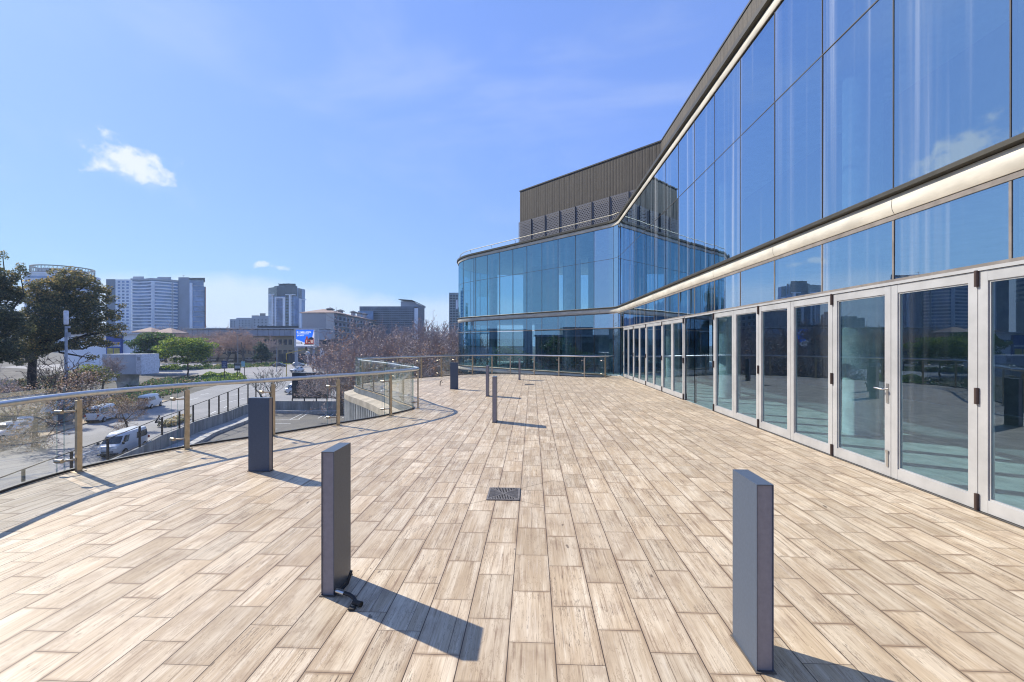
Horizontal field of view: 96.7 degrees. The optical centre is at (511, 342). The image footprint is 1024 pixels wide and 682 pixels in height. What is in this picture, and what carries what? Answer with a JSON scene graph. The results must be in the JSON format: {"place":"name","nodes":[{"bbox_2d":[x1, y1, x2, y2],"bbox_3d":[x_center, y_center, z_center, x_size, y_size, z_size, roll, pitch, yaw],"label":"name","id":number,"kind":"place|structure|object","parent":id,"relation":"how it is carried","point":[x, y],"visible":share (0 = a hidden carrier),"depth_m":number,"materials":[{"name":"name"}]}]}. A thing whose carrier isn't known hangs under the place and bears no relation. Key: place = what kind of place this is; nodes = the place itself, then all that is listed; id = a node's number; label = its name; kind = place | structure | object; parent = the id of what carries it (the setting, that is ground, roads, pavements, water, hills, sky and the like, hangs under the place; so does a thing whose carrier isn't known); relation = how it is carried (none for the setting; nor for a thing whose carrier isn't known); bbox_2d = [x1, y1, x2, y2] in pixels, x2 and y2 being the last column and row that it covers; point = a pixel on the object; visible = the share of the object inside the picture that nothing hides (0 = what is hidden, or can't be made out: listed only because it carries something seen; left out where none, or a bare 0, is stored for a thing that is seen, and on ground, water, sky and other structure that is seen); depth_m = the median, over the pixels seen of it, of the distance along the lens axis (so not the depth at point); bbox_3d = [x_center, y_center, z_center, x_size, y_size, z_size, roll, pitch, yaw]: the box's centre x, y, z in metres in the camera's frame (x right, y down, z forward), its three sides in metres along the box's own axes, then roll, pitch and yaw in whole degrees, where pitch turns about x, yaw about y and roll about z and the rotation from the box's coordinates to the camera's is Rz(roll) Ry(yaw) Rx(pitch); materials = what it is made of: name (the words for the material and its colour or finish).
{"place":"outdoors","nodes":[
{"label":"outdoors","id":0,"kind":"place"},
{"bbox_2d":[1,400,167,444],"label":"footpath","id":1,"kind":"structure","parent":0,"point":[62,428],"depth_m":49.81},
{"bbox_2d":[0,363,349,488],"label":"street","id":2,"kind":"structure","parent":0,"point":[13,460],"depth_m":55.59,"materials":[{"name":"asphalt"}]},
{"bbox_2d":[0,420,31,441],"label":"off road car","id":3,"kind":"object","parent":2,"relation":"on","point":[6,424],"visible":0.74,"depth_m":44.98,"materials":[{"name":"white paint"}]},
{"bbox_2d":[84,403,118,421],"bbox_3d":[-50.627,8.668,56.326,1.960,1.975,4.760,0,0,-16],"label":"minibus","id":4,"kind":"object","parent":2,"relation":"on","point":[90,416],"visible":0.72,"depth_m":54.76,"materials":[{"name":"white paint"}]},
{"bbox_2d":[96,426,149,456],"bbox_3d":[-33.997,8.668,39.958,1.960,1.975,4.765,0,0,-12],"label":"minibus","id":5,"kind":"object","parent":2,"relation":"on","point":[123,442],"visible":0.73,"depth_m":38.72,"materials":[{"name":"white paint"}]},
{"bbox_2d":[137,429,146,437],"bbox_3d":[-33.436,8.220,41.127,0.118,0.515,1.811,0,0,-15],"label":"side window","id":6,"kind":"structure","parent":5,"relation":"in","point":[143,432],"depth_m":41.32,"materials":[{"name":"black glass"}]},
{"bbox_2d":[137,393,163,408],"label":"minibus","id":7,"kind":"object","parent":2,"relation":"on","point":[156,398],"visible":0.72,"depth_m":67.00,"materials":[{"name":"white paint"}]},
{"bbox_2d":[284,383,291,393],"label":"car","id":8,"kind":"object","parent":2,"relation":"on","point":[288,389],"visible":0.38,"depth_m":83.05,"materials":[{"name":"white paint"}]},
{"bbox_2d":[286,347,306,375],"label":"street lamp","id":9,"kind":"object","parent":2,"relation":"on","point":[286,358],"visible":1,"depth_m":117.92,"materials":[{"name":"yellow metal"}]},
{"bbox_2d":[290,367,303,371],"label":"car","id":10,"kind":"object","parent":2,"relation":"on","point":[296,369],"visible":1,"depth_m":130.78,"materials":[{"name":"white paint"}]},
{"bbox_2d":[278,353,335,362],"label":"boundary fence","id":11,"kind":"object","parent":2,"relation":"on","point":[290,358],"visible":0.27,"depth_m":175.00,"materials":[{"name":"brown metal"}]},
{"bbox_2d":[205,413,343,441],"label":"parking lot","id":12,"kind":"structure","parent":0,"point":[284,422],"depth_m":59.83,"materials":[{"name":"asphalt"}]},
{"bbox_2d":[112,401,343,458],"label":"kerb wall","id":13,"kind":"structure","parent":12,"relation":"on","point":[203,430],"depth_m":55.64,"materials":[{"name":"concrete"}]},
{"bbox_2d":[0,383,256,481],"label":"street fence","id":14,"kind":"object","parent":13,"relation":"on","point":[23,475],"visible":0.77,"depth_m":39.30,"materials":[{"name":"brown metal"}]},
{"bbox_2d":[0,346,711,452],"bbox_3d":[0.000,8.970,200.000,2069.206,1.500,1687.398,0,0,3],"label":"ground","id":15,"kind":"structure","parent":0,"point":[8,372],"depth_m":130.04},
{"bbox_2d":[0,250,36,365],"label":"evergreen tree","id":16,"kind":"object","parent":15,"relation":"on","point":[10,323],"visible":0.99,"depth_m":61.85,"materials":[{"name":"green plant"}]},
{"bbox_2d":[0,365,47,438],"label":"bare tree","id":17,"kind":"object","parent":15,"relation":"on","point":[8,394],"visible":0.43,"depth_m":46.21,"materials":[{"name":"brown plant"}]},
{"bbox_2d":[10,416,49,426],"bbox_3d":[-53.705,8.908,50.479,1.960,1.495,4.040,0,0,-12],"label":"car","id":18,"kind":"object","parent":15,"relation":"on","point":[24,418],"visible":0.23,"depth_m":49.87,"materials":[{"name":"white paint"}]},
{"bbox_2d":[0,405,74,422],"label":"ground cover","id":19,"kind":"object","parent":15,"relation":"on","point":[4,417],"visible":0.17,"depth_m":58.63,"materials":[{"name":"brown plant"}]},
{"bbox_2d":[17,365,62,407],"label":"bare tree","id":20,"kind":"object","parent":15,"relation":"on","point":[35,376],"visible":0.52,"depth_m":66.20,"materials":[{"name":"brown plant"}]},
{"bbox_2d":[0,372,115,398],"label":"ground cover","id":21,"kind":"object","parent":15,"relation":"on","point":[39,382],"visible":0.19,"depth_m":99.00,"materials":[{"name":"brown plant"}]},
{"bbox_2d":[0,350,117,451],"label":"bare tree","id":22,"kind":"object","parent":15,"relation":"on","point":[35,438],"visible":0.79,"depth_m":41.84,"materials":[{"name":"brown plant"}]},
{"bbox_2d":[23,264,100,342],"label":"round tower","id":23,"kind":"structure","parent":15,"relation":"on","point":[38,273],"depth_m":410.08,"materials":[{"name":"white concrete"}]},
{"bbox_2d":[52,412,72,426],"bbox_3d":[-51.839,8.852,52.600,1.378,1.636,1.400,0,0,0],"label":"utility kiosk","id":24,"kind":"object","parent":15,"relation":"on","point":[60,417],"visible":0.41,"depth_m":52.18,"materials":[{"name":"grey concrete"}]},
{"bbox_2d":[39,396,87,415],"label":"garden wall","id":25,"kind":"structure","parent":15,"relation":"on","point":[46,410],"depth_m":60.69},
{"bbox_2d":[63,310,70,410],"bbox_3d":[-58.631,2.743,59.993,0.800,13.854,0.500,0,0,3],"label":"telecom mast","id":26,"kind":"object","parent":15,"relation":"on","point":[66,320],"visible":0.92,"depth_m":59.88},
{"bbox_2d":[12,266,127,403],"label":"evergreen tree","id":27,"kind":"object","parent":15,"relation":"on","point":[48,333],"visible":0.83,"depth_m":70.93,"materials":[{"name":"green plant"}]},
{"bbox_2d":[69,364,121,388],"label":"bush","id":28,"kind":"object","parent":15,"relation":"on","point":[91,367],"visible":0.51,"depth_m":83.27,"materials":[{"name":"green plant"}]},
{"bbox_2d":[82,393,131,414],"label":"ground cover","id":29,"kind":"object","parent":15,"relation":"on","point":[112,400],"visible":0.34,"depth_m":72.14,"materials":[{"name":"brown plant"}]},
{"bbox_2d":[99,354,127,388],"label":"bare tree","id":30,"kind":"object","parent":15,"relation":"on","point":[113,364],"visible":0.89,"depth_m":86.40,"materials":[{"name":"brown plant"}]},
{"bbox_2d":[98,392,153,429],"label":"bare tree","id":31,"kind":"object","parent":15,"relation":"on","point":[138,405],"visible":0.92,"depth_m":49.82,"materials":[{"name":"brown plant"}]},
{"bbox_2d":[64,327,188,369],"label":"pale shop","id":32,"kind":"structure","parent":15,"relation":"on","point":[121,348],"depth_m":140.00,"materials":[{"name":"white concrete"}]},
{"bbox_2d":[102,354,158,387],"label":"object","id":33,"kind":"object","parent":15,"relation":"on","point":[136,365],"visible":0.83,"depth_m":92.44,"materials":[{"name":"concrete"}]},
{"bbox_2d":[106,276,177,334],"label":"apartment tower","id":34,"kind":"structure","parent":15,"relation":"on","point":[150,302],"depth_m":425.08,"materials":[{"name":"pale concrete"},{"name":"blue glass"}]},
{"bbox_2d":[123,331,176,358],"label":"leafy tree","id":35,"kind":"object","parent":15,"relation":"on","point":[145,342],"visible":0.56,"depth_m":125.97,"materials":[{"name":"green plant"}]},
{"bbox_2d":[122,374,200,401],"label":"ground cover","id":36,"kind":"object","parent":15,"relation":"on","point":[171,380],"visible":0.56,"depth_m":96.81,"materials":[{"name":"green plant"}]},
{"bbox_2d":[154,324,192,356],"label":"bare tree","id":37,"kind":"object","parent":15,"relation":"on","point":[177,334],"visible":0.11,"depth_m":187.36,"materials":[{"name":"brown plant"}]},
{"bbox_2d":[158,414,191,426],"bbox_3d":[-40.484,9.367,54.774,2.000,0.901,6.866,0,0,-18],"label":"flower bed","id":38,"kind":"object","parent":15,"relation":"on","point":[170,421],"visible":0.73,"depth_m":53.02,"materials":[{"name":"beige plant"}]},
{"bbox_2d":[151,336,219,375],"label":"leafy tree","id":39,"kind":"object","parent":15,"relation":"on","point":[196,347],"visible":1,"depth_m":116.40,"materials":[{"name":"green plant"}]},
{"bbox_2d":[178,275,205,334],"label":"glass tower","id":40,"kind":"structure","parent":15,"relation":"on","point":[192,302],"depth_m":436.00,"materials":[{"name":"glass"}]},
{"bbox_2d":[175,329,220,362],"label":"bare tree","id":41,"kind":"object","parent":15,"relation":"on","point":[195,335],"visible":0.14,"depth_m":180.29,"materials":[{"name":"brown plant"}]},
{"bbox_2d":[189,323,218,361],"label":"bare tree","id":42,"kind":"object","parent":15,"relation":"on","point":[202,334],"visible":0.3,"depth_m":189.99,"materials":[{"name":"brown plant"}]},
{"bbox_2d":[160,357,277,361],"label":"palisade fence","id":43,"kind":"object","parent":15,"relation":"on","point":[225,359],"visible":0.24,"depth_m":187.94,"materials":[{"name":"brown metal"}]},
{"bbox_2d":[159,361,282,369],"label":"ground cover","id":44,"kind":"object","parent":15,"relation":"on","point":[218,366],"visible":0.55,"depth_m":147.81,"materials":[{"name":"green plant"}]},
{"bbox_2d":[200,371,246,381],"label":"ground cover","id":45,"kind":"object","parent":15,"relation":"on","point":[209,376],"visible":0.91,"depth_m":111.70,"materials":[{"name":"green plant"}]},
{"bbox_2d":[221,361,226,378],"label":"blue sign","id":46,"kind":"object","parent":15,"relation":"on","point":[224,364],"visible":0.95,"depth_m":108.00,"materials":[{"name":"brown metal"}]},
{"bbox_2d":[207,327,248,361],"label":"bare tree","id":47,"kind":"object","parent":15,"relation":"on","point":[224,339],"visible":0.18,"depth_m":189.93,"materials":[{"name":"brown plant"}]},
{"bbox_2d":[209,327,250,357],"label":"bare tree","id":48,"kind":"object","parent":15,"relation":"on","point":[227,338],"visible":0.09,"depth_m":191.33,"materials":[{"name":"brown plant"}]},
{"bbox_2d":[214,331,252,362],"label":"bare tree","id":49,"kind":"object","parent":15,"relation":"on","point":[228,355],"visible":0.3,"depth_m":183.34,"materials":[{"name":"brown plant"}]},
{"bbox_2d":[234,363,240,376],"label":"black sign","id":50,"kind":"object","parent":15,"relation":"on","point":[237,367],"visible":0.9,"depth_m":112.00,"materials":[{"name":"brown metal"}]},
{"bbox_2d":[209,325,269,362],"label":"bare tree","id":51,"kind":"object","parent":15,"relation":"on","point":[237,339],"visible":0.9,"depth_m":176.34,"materials":[{"name":"brown plant"}]},
{"bbox_2d":[230,313,267,327],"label":"apartment block","id":52,"kind":"structure","parent":15,"relation":"on","point":[254,321],"depth_m":419.00,"materials":[{"name":"white concrete"}]},
{"bbox_2d":[234,334,277,362],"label":"bare tree","id":53,"kind":"object","parent":15,"relation":"on","point":[251,348],"visible":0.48,"depth_m":185.28,"materials":[{"name":"brown plant"}]},
{"bbox_2d":[183,326,330,360],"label":"beige office","id":54,"kind":"structure","parent":15,"relation":"on","point":[284,335],"depth_m":204.95,"materials":[{"name":"paint"}]},
{"bbox_2d":[251,341,273,362],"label":"conifer tree","id":55,"kind":"object","parent":15,"relation":"on","point":[262,350],"visible":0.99,"depth_m":164.22,"materials":[{"name":"green plant"}]},
{"bbox_2d":[248,367,286,396],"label":"bare tree","id":56,"kind":"object","parent":15,"relation":"on","point":[261,377],"visible":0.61,"depth_m":69.58,"materials":[{"name":"brown plant"}]},
{"bbox_2d":[265,336,279,362],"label":"bare tree","id":57,"kind":"object","parent":15,"relation":"on","point":[271,348],"visible":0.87,"depth_m":185.00,"materials":[{"name":"brown plant"}]},
{"bbox_2d":[268,283,305,327],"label":"office tower","id":58,"kind":"structure","parent":15,"relation":"on","point":[286,304],"depth_m":473.69,"materials":[{"name":"blue glass"}]},
{"bbox_2d":[294,329,318,366],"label":"lit billboard","id":59,"kind":"object","parent":15,"relation":"on","point":[305,337],"visible":1,"depth_m":149.95},
{"bbox_2d":[292,373,328,400],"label":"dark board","id":60,"kind":"object","parent":15,"relation":"on","point":[294,385],"visible":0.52,"depth_m":69.55,"materials":[{"name":"metal"}]},
{"bbox_2d":[296,345,350,415],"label":"bare tree","id":61,"kind":"object","parent":15,"relation":"on","point":[341,409],"visible":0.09,"depth_m":62.34,"materials":[{"name":"brown plant"}]},
{"bbox_2d":[317,330,341,353],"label":"brick shop","id":62,"kind":"structure","parent":15,"relation":"on","point":[322,337],"depth_m":189.70,"materials":[{"name":"grey brick"}]},
{"bbox_2d":[295,337,377,402],"bbox_3d":[-18.727,4.225,56.720,12.296,11.609,12.346,0,0,39],"label":"bare tree","id":63,"kind":"object","parent":15,"relation":"on","point":[333,378],"visible":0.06,"depth_m":56.08,"materials":[{"name":"brown plant"}]},
{"bbox_2d":[300,307,374,348],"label":"office building","id":64,"kind":"structure","parent":15,"relation":"on","point":[320,318],"depth_m":238.67,"materials":[{"name":"grey brick"}]},
{"bbox_2d":[290,328,421,412],"bbox_3d":[-15.737,3.952,47.766,12.915,12.192,17.566,0,0,9],"label":"bare tree","id":65,"kind":"object","parent":15,"relation":"on","point":[323,381],"visible":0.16,"depth_m":43.63,"materials":[{"name":"brown plant"}]},
{"bbox_2d":[322,334,453,388],"bbox_3d":[-10.145,4.593,38.844,11.467,10.826,11.513,0,0,-22],"label":"bare tree","id":66,"kind":"object","parent":15,"relation":"on","point":[411,363],"visible":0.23,"depth_m":37.66,"materials":[{"name":"brown plant"}]},
{"bbox_2d":[324,325,454,392],"bbox_3d":[-9.504,4.094,41.148,14.108,11.952,11.596,0,0,43],"label":"bare tree","id":67,"kind":"object","parent":15,"relation":"on","point":[393,350],"visible":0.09,"depth_m":41.28,"materials":[{"name":"brown plant"}]},
{"bbox_2d":[297,312,485,392],"bbox_3d":[-11.017,3.345,44.749,19.429,13.484,14.284,0,0,-20],"label":"bare tree","id":68,"kind":"object","parent":15,"relation":"on","point":[374,345],"visible":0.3,"depth_m":43.92,"materials":[{"name":"brown plant"}]},
{"bbox_2d":[358,299,425,343],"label":"dark office","id":69,"kind":"structure","parent":15,"relation":"on","point":[408,312],"depth_m":320.00,"materials":[{"name":"stone"}]},
{"bbox_2d":[349,316,495,378],"bbox_3d":[-10.815,3.341,58.929,19.441,13.493,14.294,0,0,-23],"label":"bare tree","id":70,"kind":"object","parent":15,"relation":"on","point":[411,335],"visible":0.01,"depth_m":56.56,"materials":[{"name":"brown plant"}]},
{"bbox_2d":[348,316,498,384],"bbox_3d":[-9.908,3.078,49.376,14.889,14.055,20.251,0,0,8],"label":"bare tree","id":71,"kind":"object","parent":15,"relation":"on","point":[423,327],"visible":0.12,"depth_m":51.67,"materials":[{"name":"brown plant"}]},
{"bbox_2d":[380,323,482,376],"bbox_3d":[-6.518,4.032,44.470,12.784,12.020,12.732,0,0,7],"label":"bare tree","id":72,"kind":"object","parent":15,"relation":"on","point":[443,352],"visible":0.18,"depth_m":43.46,"materials":[{"name":"brown plant"}]},
{"bbox_2d":[400,317,485,374],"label":"bare tree","id":73,"kind":"object","parent":15,"relation":"on","point":[454,336],"visible":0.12,"depth_m":47.52,"materials":[{"name":"brown plant"}]},
{"bbox_2d":[407,342,484,377],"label":"bare tree","id":74,"kind":"object","parent":15,"relation":"on","point":[426,375],"visible":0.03,"depth_m":34.17,"materials":[{"name":"brown plant"}]},
{"bbox_2d":[406,337,488,375],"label":"bare tree","id":75,"kind":"object","parent":15,"relation":"on","point":[444,367],"visible":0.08,"depth_m":37.73,"materials":[{"name":"brown plant"}]},
{"bbox_2d":[449,293,457,334],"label":"slim tower","id":76,"kind":"structure","parent":15,"relation":"on","point":[453,305],"depth_m":360.00,"materials":[{"name":"grey glass"}]},
{"bbox_2d":[457,0,1023,528],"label":"glass building","id":77,"kind":"structure","parent":15,"relation":"on","point":[811,212],"depth_m":8.17,"materials":[{"name":"blue glass"}]},
{"bbox_2d":[623,327,627,377],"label":"door","id":78,"kind":"structure","parent":77,"relation":"in","point":[624,375],"depth_m":21.89,"materials":[{"name":"silver metal"}]},
{"bbox_2d":[628,326,633,379],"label":"door","id":79,"kind":"structure","parent":77,"relation":"in","point":[630,377],"depth_m":20.79,"materials":[{"name":"silver metal"}]},
{"bbox_2d":[633,325,638,381],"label":"door","id":80,"kind":"structure","parent":77,"relation":"in","point":[635,327],"depth_m":19.70,"materials":[{"name":"silver metal"}]},
{"bbox_2d":[639,324,645,384],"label":"door","id":81,"kind":"structure","parent":77,"relation":"in","point":[640,326],"depth_m":18.60,"materials":[{"name":"silver metal"}]},
{"bbox_2d":[646,323,653,387],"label":"door","id":82,"kind":"structure","parent":77,"relation":"in","point":[650,384],"depth_m":17.51,"materials":[{"name":"silver metal"}]},
{"bbox_2d":[654,321,661,390],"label":"door","id":83,"kind":"structure","parent":77,"relation":"in","point":[658,387],"depth_m":16.40,"materials":[{"name":"silver metal"}]},
{"bbox_2d":[662,320,671,394],"bbox_3d":[5.098,0.477,14.890,0.060,2.353,1.087,0,0,3],"label":"door","id":84,"kind":"structure","parent":77,"relation":"in","point":[664,323],"depth_m":15.32,"materials":[{"name":"silver metal"}]},
{"bbox_2d":[672,318,683,398],"bbox_3d":[5.033,0.472,13.786,0.091,2.363,1.110,0,0,3],"label":"door","id":85,"kind":"structure","parent":77,"relation":"in","point":[681,395],"depth_m":14.09,"materials":[{"name":"silver metal"}]},
{"bbox_2d":[713,310,733,417],"bbox_3d":[4.886,0.472,10.499,0.091,2.363,1.105,0,0,3],"label":"door","id":86,"kind":"structure","parent":77,"relation":"in","point":[728,412],"depth_m":10.88,"materials":[{"name":"silver metal"}]},
{"bbox_2d":[734,306,758,427],"bbox_3d":[4.837,0.472,9.388,0.091,2.363,1.105,0,0,3],"label":"door","id":87,"kind":"structure","parent":77,"relation":"in","point":[742,417],"depth_m":9.63,"materials":[{"name":"silver metal"}]},
{"bbox_2d":[759,302,789,438],"bbox_3d":[4.804,0.477,8.309,0.060,2.353,1.082,0,0,3],"label":"door","id":88,"kind":"structure","parent":77,"relation":"in","point":[781,431],"depth_m":8.48,"materials":[{"name":"silver metal"}]},
{"bbox_2d":[790,294,832,454],"bbox_3d":[4.740,0.472,7.210,0.091,2.363,1.105,0,0,3],"label":"door","id":89,"kind":"structure","parent":77,"relation":"in","point":[823,446],"depth_m":7.28,"materials":[{"name":"silver metal"}]},
{"bbox_2d":[833,285,890,476],"bbox_3d":[4.669,0.477,6.133,0.138,2.353,1.082,0,0,3],"label":"door","id":90,"kind":"structure","parent":77,"relation":"in","point":[879,466],"depth_m":6.12,"materials":[{"name":"silver metal"}]},
{"bbox_2d":[891,270,978,509],"bbox_3d":[4.643,0.472,5.032,0.091,2.363,1.105,0,0,3],"label":"door","id":91,"kind":"structure","parent":77,"relation":"in","point":[970,497],"depth_m":4.94,"materials":[{"name":"silver metal"}]},
{"bbox_2d":[978,264,1023,526],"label":"door","id":92,"kind":"structure","parent":77,"relation":"in","point":[988,504],"depth_m":4.40,"materials":[{"name":"silver metal"}]},
{"bbox_3d":[-0.256,6.445,8.009,9.880,8.650,31.249,0,0,3],"label":"lower storey wall","id":93,"kind":"object","parent":15,"relation":"on","visible":0},
{"bbox_2d":[0,374,1023,681],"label":"terrace deck","id":94,"kind":"structure","parent":93,"relation":"on","point":[602,550],"depth_m":3.50,"materials":[{"name":"brown wood"}]},
{"bbox_2d":[247,397,273,471],"bbox_3d":[-3.270,1.195,5.921,0.302,0.950,0.102,0,0,3],"label":"bollard light","id":95,"kind":"object","parent":94,"relation":"on","point":[260,434],"visible":1,"depth_m":5.88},
{"bbox_2d":[0,353,613,492],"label":"glass balustrade","id":96,"kind":"object","parent":94,"relation":"on","point":[78,467],"visible":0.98,"depth_m":7.68,"materials":[{"name":"glass"}]},
{"bbox_2d":[319,442,352,596],"bbox_3d":[-1.207,1.195,3.132,0.102,0.950,0.302,0,0,3],"label":"bollard light","id":97,"kind":"object","parent":94,"relation":"on","point":[335,514],"visible":0.95,"depth_m":3.02,"materials":[{"name":"metal"}]},
{"bbox_2d":[335,570,362,610],"bbox_3d":[-1.052,1.600,2.935,0.119,0.137,0.261,0,0,-35],"label":"cut cable","id":98,"kind":"object","parent":94,"relation":"on","point":[343,592],"visible":1,"depth_m":2.95,"materials":[{"name":"black rubber"}]},
{"bbox_2d":[344,389,400,420],"bbox_3d":[-4.688,6.260,16.308,3.308,8.820,12.085,0,0,-5],"label":"slatted screen","id":99,"kind":"object","parent":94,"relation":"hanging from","point":[358,406],"visible":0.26,"depth_m":15.25,"materials":[{"name":"grey paint"}]},
{"bbox_2d":[450,362,457,388],"bbox_3d":[-2.060,1.195,16.238,0.302,0.950,0.102,0,0,3],"label":"bollard light","id":100,"kind":"object","parent":94,"relation":"on","point":[453,375],"visible":0.94,"depth_m":16.20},
{"bbox_2d":[485,365,489,396],"bbox_3d":[-0.760,1.195,14.168,0.102,0.950,0.302,0,0,3],"label":"bollard light","id":101,"kind":"object","parent":94,"relation":"on","point":[487,381],"visible":1,"depth_m":14.04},
{"bbox_2d":[492,376,497,422],"bbox_3d":[-0.360,1.195,9.595,0.102,0.950,0.302,0,0,3],"label":"bollard light","id":102,"kind":"object","parent":94,"relation":"on","point":[494,399],"visible":1,"depth_m":9.46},
{"bbox_2d":[486,487,519,500],"bbox_3d":[-0.090,1.663,5.001,0.350,0.011,0.395,0,0,3],"label":"floor grate","id":103,"kind":"object","parent":94,"relation":"on","point":[503,493],"visible":1,"depth_m":4.97,"materials":[{"name":"metal"}]},
{"bbox_2d":[518,358,520,379],"bbox_3d":[0.337,1.195,20.335,0.102,0.950,0.302,0,0,3],"label":"bollard light","id":104,"kind":"object","parent":94,"relation":"on","point":[519,369],"visible":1,"depth_m":20.36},
{"bbox_2d":[730,469,776,673],"bbox_3d":[1.287,1.195,2.440,0.102,0.950,0.302,0,0,3],"label":"bollard light","id":105,"kind":"object","parent":94,"relation":"on","point":[752,635],"visible":1,"depth_m":2.34,"materials":[{"name":"metal"}]},
{"bbox_2d":[0,0,748,345],"label":"sky","id":106,"kind":"structure","parent":0,"point":[348,153],"materials":[{"name":"blue"}]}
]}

